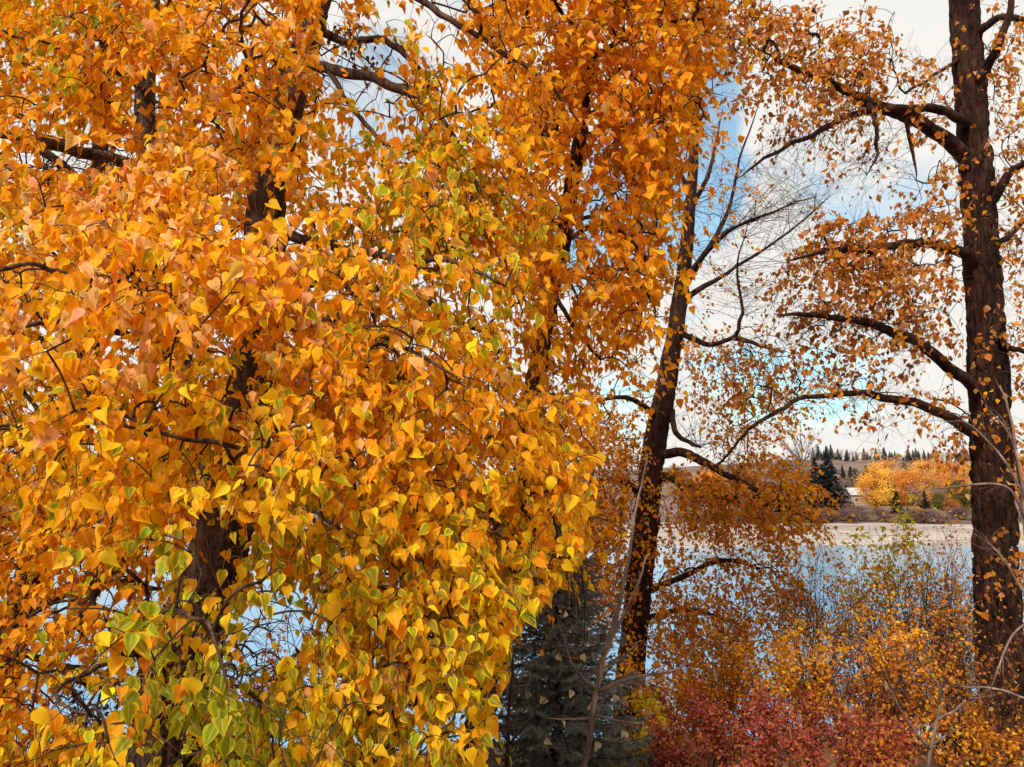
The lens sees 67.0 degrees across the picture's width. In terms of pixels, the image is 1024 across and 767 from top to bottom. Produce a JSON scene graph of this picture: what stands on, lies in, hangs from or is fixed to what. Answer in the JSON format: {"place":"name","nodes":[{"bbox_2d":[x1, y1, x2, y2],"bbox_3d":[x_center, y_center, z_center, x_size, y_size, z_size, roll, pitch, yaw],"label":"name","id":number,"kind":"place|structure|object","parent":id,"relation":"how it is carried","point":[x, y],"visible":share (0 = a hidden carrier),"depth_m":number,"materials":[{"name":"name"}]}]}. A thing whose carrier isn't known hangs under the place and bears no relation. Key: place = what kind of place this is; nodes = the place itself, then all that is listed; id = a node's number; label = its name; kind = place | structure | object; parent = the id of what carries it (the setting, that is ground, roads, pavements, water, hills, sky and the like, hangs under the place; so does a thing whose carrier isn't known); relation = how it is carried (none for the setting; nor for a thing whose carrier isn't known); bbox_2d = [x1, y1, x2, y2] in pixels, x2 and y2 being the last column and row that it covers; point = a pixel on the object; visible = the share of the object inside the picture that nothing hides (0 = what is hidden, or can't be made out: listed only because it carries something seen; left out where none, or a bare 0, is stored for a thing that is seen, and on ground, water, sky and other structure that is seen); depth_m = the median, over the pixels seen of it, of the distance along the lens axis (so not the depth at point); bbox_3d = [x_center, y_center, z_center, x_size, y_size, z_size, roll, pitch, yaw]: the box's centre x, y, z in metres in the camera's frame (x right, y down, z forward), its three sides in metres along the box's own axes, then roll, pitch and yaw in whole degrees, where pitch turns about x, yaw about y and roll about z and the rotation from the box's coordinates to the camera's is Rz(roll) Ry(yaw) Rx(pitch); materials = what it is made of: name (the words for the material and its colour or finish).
{"place":"outdoors","nodes":[
{"label":"outdoors","id":0,"kind":"place"},
{"bbox_2d":[0,545,1023,752],"bbox_3d":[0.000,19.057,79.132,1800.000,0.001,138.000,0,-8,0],"label":"river","id":1,"kind":"structure","parent":0,"point":[252,646],"depth_m":57.56,"materials":[{"name":"liquid"}]},
{"bbox_2d":[0,0,1023,477],"label":"sky","id":2,"kind":"structure","parent":0,"point":[928,19],"materials":[{"name":"white"}]},
{"bbox_2d":[1,522,1023,545],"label":"beach","id":3,"kind":"structure","parent":0,"point":[934,534],"depth_m":127.80,"materials":[{"name":"sand"}]},
{"bbox_2d":[808,510,842,522],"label":"brown shrub","id":4,"kind":"object","parent":3,"relation":"on","point":[825,517],"visible":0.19,"depth_m":153.86,"materials":[{"name":"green plant"}]},
{"bbox_2d":[938,516,951,522],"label":"brown shrub","id":5,"kind":"object","parent":3,"relation":"on","point":[944,518],"visible":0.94,"depth_m":151.23,"materials":[{"name":"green plant"}]},
{"bbox_2d":[1,460,1023,526],"bbox_3d":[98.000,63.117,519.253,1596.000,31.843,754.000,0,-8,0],"label":"hill","id":6,"kind":"structure","parent":0,"point":[858,464],"depth_m":295.39,"materials":[{"name":"plant"}]},
{"bbox_2d":[690,469,732,508],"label":"poplar tree","id":7,"kind":"object","parent":6,"relation":"on","point":[708,473],"visible":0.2,"depth_m":185.07,"materials":[{"name":"orange plant"}]},
{"bbox_2d":[720,466,770,507],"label":"rusty tree","id":8,"kind":"object","parent":6,"relation":"on","point":[750,473],"visible":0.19,"depth_m":177.89,"materials":[{"name":"orange plant"}]},
{"bbox_2d":[763,454,806,501],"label":"bare tree","id":9,"kind":"object","parent":6,"relation":"on","point":[785,472],"visible":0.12,"depth_m":176.36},
{"bbox_2d":[774,419,839,508],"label":"bare tree","id":10,"kind":"object","parent":6,"relation":"on","point":[795,451],"visible":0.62,"depth_m":173.82,"materials":[{"name":"plant"}]},
{"bbox_2d":[801,457,826,509],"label":"conifer tree","id":11,"kind":"object","parent":6,"relation":"on","point":[813,463],"visible":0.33,"depth_m":164.37,"materials":[{"name":"green plant"}]},
{"bbox_2d":[816,446,821,459],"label":"ridge conifer","id":12,"kind":"object","parent":6,"relation":"on","point":[818,453],"visible":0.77,"depth_m":459.96,"materials":[{"name":"green plant"}]},
{"bbox_2d":[808,474,838,520],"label":"conifer tree","id":13,"kind":"object","parent":6,"relation":"on","point":[819,480],"visible":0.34,"depth_m":160.79,"materials":[{"name":"green plant"}]},
{"bbox_2d":[819,508,836,520],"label":"brown shrub","id":14,"kind":"object","parent":6,"relation":"on","point":[824,512],"visible":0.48,"depth_m":155.20,"materials":[{"name":"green plant"}]},
{"bbox_2d":[803,452,859,520],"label":"conifer tree","id":15,"kind":"object","parent":6,"relation":"on","point":[827,477],"visible":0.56,"depth_m":162.03,"materials":[{"name":"green plant"}]},
{"bbox_2d":[829,444,834,459],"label":"ridge conifer","id":16,"kind":"object","parent":6,"relation":"on","point":[831,451],"visible":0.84,"depth_m":449.94,"materials":[{"name":"green plant"}]},
{"bbox_2d":[839,465,847,491],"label":"conifer tree","id":17,"kind":"object","parent":6,"relation":"on","point":[843,475],"visible":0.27,"depth_m":204.45,"materials":[{"name":"green plant"}]},
{"bbox_2d":[833,479,856,501],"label":"bare tree","id":18,"kind":"object","parent":6,"relation":"on","point":[845,488],"visible":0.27,"depth_m":176.65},
{"bbox_2d":[835,507,860,521],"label":"brown shrub","id":19,"kind":"object","parent":6,"relation":"on","point":[846,509],"visible":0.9,"depth_m":152.52,"materials":[{"name":"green plant"}]},
{"bbox_2d":[838,473,857,488],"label":"bare tree","id":20,"kind":"object","parent":6,"relation":"on","point":[847,483],"visible":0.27,"depth_m":194.89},
{"bbox_2d":[837,503,864,517],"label":"brown shrub","id":21,"kind":"object","parent":6,"relation":"on","point":[848,504],"visible":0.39,"depth_m":159.27,"materials":[{"name":"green plant"}]},
{"bbox_2d":[846,466,855,487],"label":"conifer tree","id":22,"kind":"object","parent":6,"relation":"on","point":[850,474],"visible":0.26,"depth_m":207.52,"materials":[{"name":"green plant"}]},
{"bbox_2d":[844,488,872,511],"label":"house","id":23,"kind":"structure","parent":6,"relation":"on","point":[854,493],"depth_m":184.04,"materials":[{"name":"white wood"}]},
{"bbox_2d":[854,505,877,520],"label":"brown shrub","id":24,"kind":"object","parent":6,"relation":"on","point":[860,507],"visible":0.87,"depth_m":157.15,"materials":[{"name":"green plant"}]},
{"bbox_2d":[851,458,895,513],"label":"poplar tree","id":25,"kind":"object","parent":6,"relation":"on","point":[863,485],"visible":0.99,"depth_m":174.68,"materials":[{"name":"yellow plant"}]},
{"bbox_2d":[871,508,887,519],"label":"brown shrub","id":26,"kind":"object","parent":6,"relation":"on","point":[878,510],"visible":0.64,"depth_m":157.67,"materials":[{"name":"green plant"}]},
{"bbox_2d":[878,484,891,505],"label":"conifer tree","id":27,"kind":"object","parent":6,"relation":"on","point":[887,495],"visible":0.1,"depth_m":215.56,"materials":[{"name":"green plant"}]},
{"bbox_2d":[868,454,909,500],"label":"poplar tree","id":28,"kind":"object","parent":6,"relation":"on","point":[890,464],"visible":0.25,"depth_m":221.25,"materials":[{"name":"orange plant"}]},
{"bbox_2d":[880,514,898,521],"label":"brown shrub","id":29,"kind":"object","parent":6,"relation":"on","point":[887,516],"visible":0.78,"depth_m":154.74,"materials":[{"name":"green plant"}]},
{"bbox_2d":[888,486,903,513],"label":"conifer tree","id":30,"kind":"object","parent":6,"relation":"on","point":[896,494],"visible":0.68,"depth_m":175.21,"materials":[{"name":"green plant"}]},
{"bbox_2d":[885,467,927,510],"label":"poplar tree","id":31,"kind":"object","parent":6,"relation":"on","point":[900,480],"visible":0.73,"depth_m":188.57,"materials":[{"name":"orange plant"}]},
{"bbox_2d":[903,481,926,504],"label":"bare tree","id":32,"kind":"object","parent":6,"relation":"on","point":[911,490],"visible":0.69,"depth_m":179.37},
{"bbox_2d":[900,458,935,506],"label":"poplar tree","id":33,"kind":"object","parent":6,"relation":"on","point":[913,469],"visible":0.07,"depth_m":216.95,"materials":[{"name":"orange plant"}]},
{"bbox_2d":[899,511,943,522],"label":"brown shrub","id":34,"kind":"object","parent":6,"relation":"on","point":[921,516],"visible":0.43,"depth_m":153.56,"materials":[{"name":"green plant"}]},
{"bbox_2d":[899,508,948,522],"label":"brown shrub","id":35,"kind":"object","parent":6,"relation":"on","point":[925,515],"visible":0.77,"depth_m":151.37,"materials":[{"name":"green plant"}]},
{"bbox_2d":[920,489,930,508],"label":"conifer tree","id":36,"kind":"object","parent":6,"relation":"on","point":[926,506],"visible":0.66,"depth_m":175.31,"materials":[{"name":"green plant"}]},
{"bbox_2d":[912,454,951,504],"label":"poplar tree","id":37,"kind":"object","parent":6,"relation":"on","point":[925,472],"visible":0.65,"depth_m":198.90,"materials":[{"name":"orange plant"}]},
{"bbox_2d":[928,491,947,513],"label":"olive tree","id":38,"kind":"object","parent":6,"relation":"on","point":[937,498],"visible":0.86,"depth_m":175.18,"materials":[{"name":"green plant"}]},
{"bbox_2d":[930,510,952,519],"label":"tan shrub","id":39,"kind":"object","parent":6,"relation":"on","point":[942,513],"visible":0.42,"depth_m":155.23,"materials":[{"name":"beige plant"}]},
{"bbox_2d":[924,459,967,499],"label":"poplar tree","id":40,"kind":"object","parent":6,"relation":"on","point":[945,471],"visible":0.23,"depth_m":217.53,"materials":[{"name":"orange plant"}]},
{"bbox_2d":[940,499,962,512],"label":"rusty tree","id":41,"kind":"object","parent":6,"relation":"on","point":[951,503],"visible":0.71,"depth_m":173.36,"materials":[{"name":"orange plant"}]},
{"bbox_2d":[938,473,969,505],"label":"poplar tree","id":42,"kind":"object","parent":6,"relation":"on","point":[949,478],"visible":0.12,"depth_m":190.22,"materials":[{"name":"orange plant"}]},
{"bbox_2d":[943,506,969,518],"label":"brown shrub","id":43,"kind":"object","parent":6,"relation":"on","point":[959,509],"visible":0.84,"depth_m":157.44,"materials":[{"name":"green plant"}]},
{"bbox_2d":[942,479,971,511],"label":"olive tree","id":44,"kind":"object","parent":6,"relation":"on","point":[961,496],"visible":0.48,"depth_m":176.59,"materials":[{"name":"green plant"}]},
{"bbox_2d":[957,460,970,505],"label":"poplar tree","id":45,"kind":"object","parent":6,"relation":"on","point":[968,469],"visible":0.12,"depth_m":215.28,"materials":[{"name":"plant"}]},
{"bbox_2d":[1013,452,1023,509],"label":"poplar tree","id":46,"kind":"object","parent":6,"relation":"on","point":[1016,492],"visible":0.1,"depth_m":187.38,"materials":[{"name":"orange plant"}]},
{"bbox_2d":[6,730,1023,766],"bbox_3d":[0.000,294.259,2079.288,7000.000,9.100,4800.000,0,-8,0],"label":"ground","id":47,"kind":"structure","parent":0,"point":[920,762],"depth_m":7.93,"materials":[{"name":"brown plant"}]},
{"bbox_2d":[0,702,123,766],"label":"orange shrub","id":48,"kind":"object","parent":47,"relation":"on","point":[2,745],"visible":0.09,"depth_m":7.03,"materials":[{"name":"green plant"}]},
{"bbox_2d":[54,668,116,746],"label":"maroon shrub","id":49,"kind":"object","parent":47,"relation":"on","point":[107,706],"visible":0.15,"depth_m":7.00,"materials":[{"name":"red plant"}]},
{"bbox_2d":[0,1,224,766],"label":"poplar tree","id":50,"kind":"object","parent":47,"relation":"on","point":[77,651],"visible":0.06,"depth_m":6.91,"materials":[{"name":"orange plant"}]},
{"bbox_2d":[196,742,251,766],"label":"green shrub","id":51,"kind":"object","parent":47,"relation":"on","point":[236,754],"visible":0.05,"depth_m":5.96,"materials":[{"name":"green plant"}]},
{"bbox_2d":[207,675,258,738],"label":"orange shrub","id":52,"kind":"object","parent":47,"relation":"on","point":[245,695],"visible":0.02,"depth_m":7.82,"materials":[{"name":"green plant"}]},
{"bbox_2d":[239,613,359,764],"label":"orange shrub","id":53,"kind":"object","parent":47,"relation":"on","point":[273,656],"visible":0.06,"depth_m":7.65,"materials":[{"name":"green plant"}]},
{"bbox_2d":[0,0,645,766],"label":"poplar tree","id":54,"kind":"object","parent":47,"relation":"on","point":[228,456],"visible":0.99,"depth_m":3.40,"materials":[{"name":"orange plant"}]},
{"bbox_2d":[487,650,567,766],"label":"bare sapling","id":55,"kind":"object","parent":47,"relation":"on","point":[508,741],"visible":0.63,"depth_m":5.19,"materials":[{"name":"grey plant"}]},
{"bbox_2d":[455,512,657,766],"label":"spruce tree","id":56,"kind":"object","parent":47,"relation":"on","point":[533,750],"visible":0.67,"depth_m":5.90,"materials":[{"name":"green plant"}]},
{"bbox_2d":[497,641,631,754],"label":"rusty shrub","id":57,"kind":"object","parent":47,"relation":"on","point":[546,678],"depth_m":10.84,"materials":[{"name":"brown plant"}]},
{"bbox_2d":[507,455,704,766],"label":"bare sapling","id":58,"kind":"object","parent":47,"relation":"on","point":[597,690],"visible":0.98,"depth_m":4.59,"materials":[{"name":"brown plant"}]},
{"bbox_2d":[565,578,683,736],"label":"orange shrub","id":59,"kind":"object","parent":47,"relation":"on","point":[616,644],"visible":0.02,"depth_m":11.68,"materials":[{"name":"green plant"}]},
{"bbox_2d":[417,0,833,762],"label":"poplar tree","id":60,"kind":"object","parent":47,"relation":"on","point":[671,28],"visible":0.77,"depth_m":5.53,"materials":[{"name":"orange plant"}]},
{"bbox_2d":[583,680,679,766],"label":"yellow green shrub","id":61,"kind":"object","parent":47,"relation":"on","point":[656,708],"visible":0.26,"depth_m":6.32,"materials":[{"name":"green plant"}]},
{"bbox_2d":[606,617,721,756],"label":"orange shrub","id":62,"kind":"object","parent":47,"relation":"on","point":[680,691],"visible":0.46,"depth_m":8.67,"materials":[{"name":"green plant"}]},
{"bbox_2d":[476,6,858,736],"bbox_3d":[2.205,-0.224,10.682,4.972,12.142,3.632,-3,-8,19],"label":"cottonwood tree","id":63,"kind":"object","parent":47,"relation":"on","point":[770,504],"visible":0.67,"depth_m":10.10,"materials":[{"name":"orange plant"}]},
{"bbox_2d":[624,711,712,766],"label":"red shrub","id":64,"kind":"object","parent":47,"relation":"on","point":[670,754],"visible":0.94,"depth_m":5.84,"materials":[{"name":"red plant"}]},
{"bbox_2d":[644,668,741,728],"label":"orange shrub","id":65,"kind":"object","parent":47,"relation":"on","point":[666,686],"visible":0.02,"depth_m":12.63,"materials":[{"name":"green plant"}]},
{"bbox_2d":[632,673,754,766],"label":"rusty shrub","id":66,"kind":"object","parent":47,"relation":"on","point":[668,712],"visible":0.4,"depth_m":7.79,"materials":[{"name":"red plant"}]},
{"bbox_2d":[644,652,750,724],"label":"rusty shrub","id":67,"kind":"object","parent":47,"relation":"on","point":[706,684],"visible":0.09,"depth_m":11.52,"materials":[{"name":"orange plant"}]},
{"bbox_2d":[657,556,767,737],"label":"orange shrub","id":68,"kind":"object","parent":47,"relation":"on","point":[739,623],"visible":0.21,"depth_m":10.10,"materials":[{"name":"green plant"}]},
{"bbox_2d":[660,576,771,755],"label":"orange shrub","id":69,"kind":"object","parent":47,"relation":"on","point":[729,660],"visible":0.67,"depth_m":8.49,"materials":[{"name":"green plant"}]},
{"bbox_2d":[678,679,832,766],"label":"red shrub","id":70,"kind":"object","parent":47,"relation":"on","point":[765,744],"visible":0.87,"depth_m":6.12,"materials":[{"name":"red plant"}]},
{"bbox_2d":[717,721,826,766],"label":"red shrub","id":71,"kind":"object","parent":47,"relation":"on","point":[809,751],"visible":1,"depth_m":4.97,"materials":[{"name":"red plant"}]},
{"bbox_2d":[701,564,847,739],"bbox_3d":[3.212,3.296,9.355,1.759,2.146,1.475,5,-9,-32],"label":"orange shrub","id":72,"kind":"object","parent":47,"relation":"on","point":[757,620],"visible":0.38,"depth_m":9.37,"materials":[{"name":"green plant"}]},
{"bbox_2d":[722,646,851,738],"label":"rusty shrub","id":73,"kind":"object","parent":47,"relation":"on","point":[792,699],"visible":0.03,"depth_m":12.83,"materials":[{"name":"orange plant"}]},
{"bbox_2d":[728,613,850,752],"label":"golden shrub","id":74,"kind":"object","parent":47,"relation":"on","point":[777,690],"visible":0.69,"depth_m":8.00,"materials":[{"name":"orange plant"}]},
{"bbox_2d":[740,523,881,734],"bbox_3d":[4.535,3.554,11.237,2.209,3.254,2.332,3,-8,-21],"label":"bare shrub","id":75,"kind":"object","parent":47,"relation":"on","point":[824,606],"visible":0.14,"depth_m":11.23,"materials":[{"name":"brown plant"}]},
{"bbox_2d":[747,531,879,739],"bbox_3d":[3.502,2.926,9.018,1.525,2.431,2.052,0,-8,0],"label":"thicket shrub","id":76,"kind":"object","parent":47,"relation":"on","point":[805,600],"visible":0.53,"depth_m":9.05,"materials":[{"name":"orange plant"}]},
{"bbox_2d":[769,557,923,739],"bbox_3d":[3.702,3.047,8.779,1.522,2.048,1.721,-3,-8,18],"label":"rusty shrub","id":77,"kind":"object","parent":47,"relation":"on","point":[851,661],"visible":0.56,"depth_m":9.01,"materials":[{"name":"orange plant"}]},
{"bbox_2d":[783,654,911,746],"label":"rusty shrub","id":78,"kind":"object","parent":47,"relation":"on","point":[857,688],"visible":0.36,"depth_m":7.99,"materials":[{"name":"orange plant"}]},
{"bbox_2d":[787,689,921,766],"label":"red shrub","id":79,"kind":"object","parent":47,"relation":"on","point":[868,756],"visible":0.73,"depth_m":5.96,"materials":[{"name":"red plant"}]},
{"bbox_2d":[691,0,1023,752],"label":"cottonwood tree","id":80,"kind":"object","parent":47,"relation":"on","point":[977,252],"visible":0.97,"depth_m":7.52,"materials":[{"name":"orange plant"}]},
{"bbox_2d":[785,663,932,734],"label":"rusty shrub","id":81,"kind":"object","parent":47,"relation":"on","point":[837,700],"visible":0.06,"depth_m":11.97,"materials":[{"name":"orange plant"}]},
{"bbox_2d":[772,573,961,747],"bbox_3d":[3.477,2.745,7.437,1.583,1.806,1.244,3,-9,-23],"label":"golden shrub","id":82,"kind":"object","parent":47,"relation":"on","point":[916,629],"visible":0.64,"depth_m":7.45,"materials":[{"name":"orange plant"}]},
{"bbox_2d":[768,466,967,745],"bbox_3d":[4.974,3.003,10.446,2.753,3.722,2.331,0,-8,0],"label":"green sapling","id":83,"kind":"object","parent":47,"relation":"on","point":[895,544],"visible":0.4,"depth_m":10.40,"materials":[{"name":"green plant"}]},
{"bbox_2d":[793,597,954,764],"bbox_3d":[3.345,2.777,7.170,1.319,1.554,1.601,0,-8,0],"label":"thicket shrub","id":84,"kind":"object","parent":47,"relation":"on","point":[901,686],"visible":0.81,"depth_m":6.96,"materials":[{"name":"orange plant"}]},
{"bbox_2d":[822,554,929,733],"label":"golden shrub","id":85,"kind":"object","parent":47,"relation":"on","point":[855,600],"visible":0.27,"depth_m":9.30,"materials":[{"name":"orange plant"}]},
{"bbox_2d":[780,536,972,737],"bbox_3d":[4.634,3.209,9.706,2.584,2.619,2.138,0,-8,0],"label":"thicket shrub","id":86,"kind":"object","parent":47,"relation":"on","point":[857,594],"visible":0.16,"depth_m":9.73,"materials":[{"name":"orange plant"}]},
{"bbox_2d":[823,540,949,709],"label":"bare shrub","id":87,"kind":"object","parent":47,"relation":"on","point":[860,610],"visible":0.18,"depth_m":10.72,"materials":[{"name":"brown plant"}]},
{"bbox_2d":[858,704,973,766],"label":"red shrub","id":88,"kind":"object","parent":47,"relation":"on","point":[891,759],"visible":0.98,"depth_m":5.47,"materials":[{"name":"red plant"}]},
{"bbox_2d":[844,594,1023,756],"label":"rusty shrub","id":89,"kind":"object","parent":47,"relation":"on","point":[958,633],"visible":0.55,"depth_m":7.62,"materials":[{"name":"orange plant"}]},
{"bbox_2d":[853,515,1021,749],"bbox_3d":[4.666,2.796,8.611,1.728,2.641,2.066,0,-8,0],"label":"thicket shrub","id":90,"kind":"object","parent":47,"relation":"on","point":[904,606],"visible":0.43,"depth_m":8.64,"materials":[{"name":"brown plant"}]},
{"bbox_2d":[903,659,975,748],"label":"rusty shrub","id":91,"kind":"object","parent":47,"relation":"on","point":[933,712],"visible":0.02,"depth_m":11.04,"materials":[{"name":"orange plant"}]},
{"bbox_2d":[883,667,997,766],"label":"bare sapling","id":92,"kind":"object","parent":47,"relation":"on","point":[933,742],"visible":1,"depth_m":4.78,"materials":[{"name":"grey plant"}]},
{"bbox_2d":[872,519,1023,755],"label":"thicket shrub","id":93,"kind":"object","parent":47,"relation":"on","point":[950,608],"visible":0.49,"depth_m":8.21,"materials":[{"name":"brown plant"}]},
{"bbox_2d":[878,478,1023,752],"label":"thicket shrub","id":94,"kind":"object","parent":47,"relation":"on","point":[934,567],"visible":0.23,"depth_m":9.22,"materials":[{"name":"orange plant"}]},
{"bbox_2d":[901,568,1018,753],"bbox_3d":[5.115,3.188,8.870,1.158,2.075,1.621,-3,-9,22],"label":"golden sapling","id":95,"kind":"object","parent":47,"relation":"on","point":[953,583],"visible":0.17,"depth_m":8.76,"materials":[{"name":"orange plant"}]},
{"bbox_2d":[902,579,1023,765],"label":"thicket shrub","id":96,"kind":"object","parent":47,"relation":"on","point":[998,709],"visible":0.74,"depth_m":6.87,"materials":[{"name":"orange plant"}]},
{"bbox_2d":[905,379,1023,705],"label":"bare sapling","id":97,"kind":"object","parent":47,"relation":"on","point":[1019,482],"visible":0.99,"depth_m":6.27,"materials":[{"name":"grey plant"}]},
{"bbox_2d":[907,691,1023,766],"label":"orange shrub","id":98,"kind":"object","parent":47,"relation":"on","point":[989,750],"visible":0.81,"depth_m":6.20,"materials":[{"name":"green plant"}]},
{"bbox_2d":[944,492,1023,622],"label":"rusty shrub","id":99,"kind":"object","parent":47,"relation":"on","point":[965,543],"visible":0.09,"depth_m":11.10,"materials":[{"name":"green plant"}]},
{"bbox_2d":[952,690,1023,757],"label":"rusty shrub","id":100,"kind":"object","parent":47,"relation":"on","point":[977,709],"visible":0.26,"depth_m":7.40,"materials":[{"name":"orange plant"}]},
{"bbox_2d":[17,728,1018,766],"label":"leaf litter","id":101,"kind":"object","parent":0,"point":[952,760],"visible":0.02,"depth_m":7.75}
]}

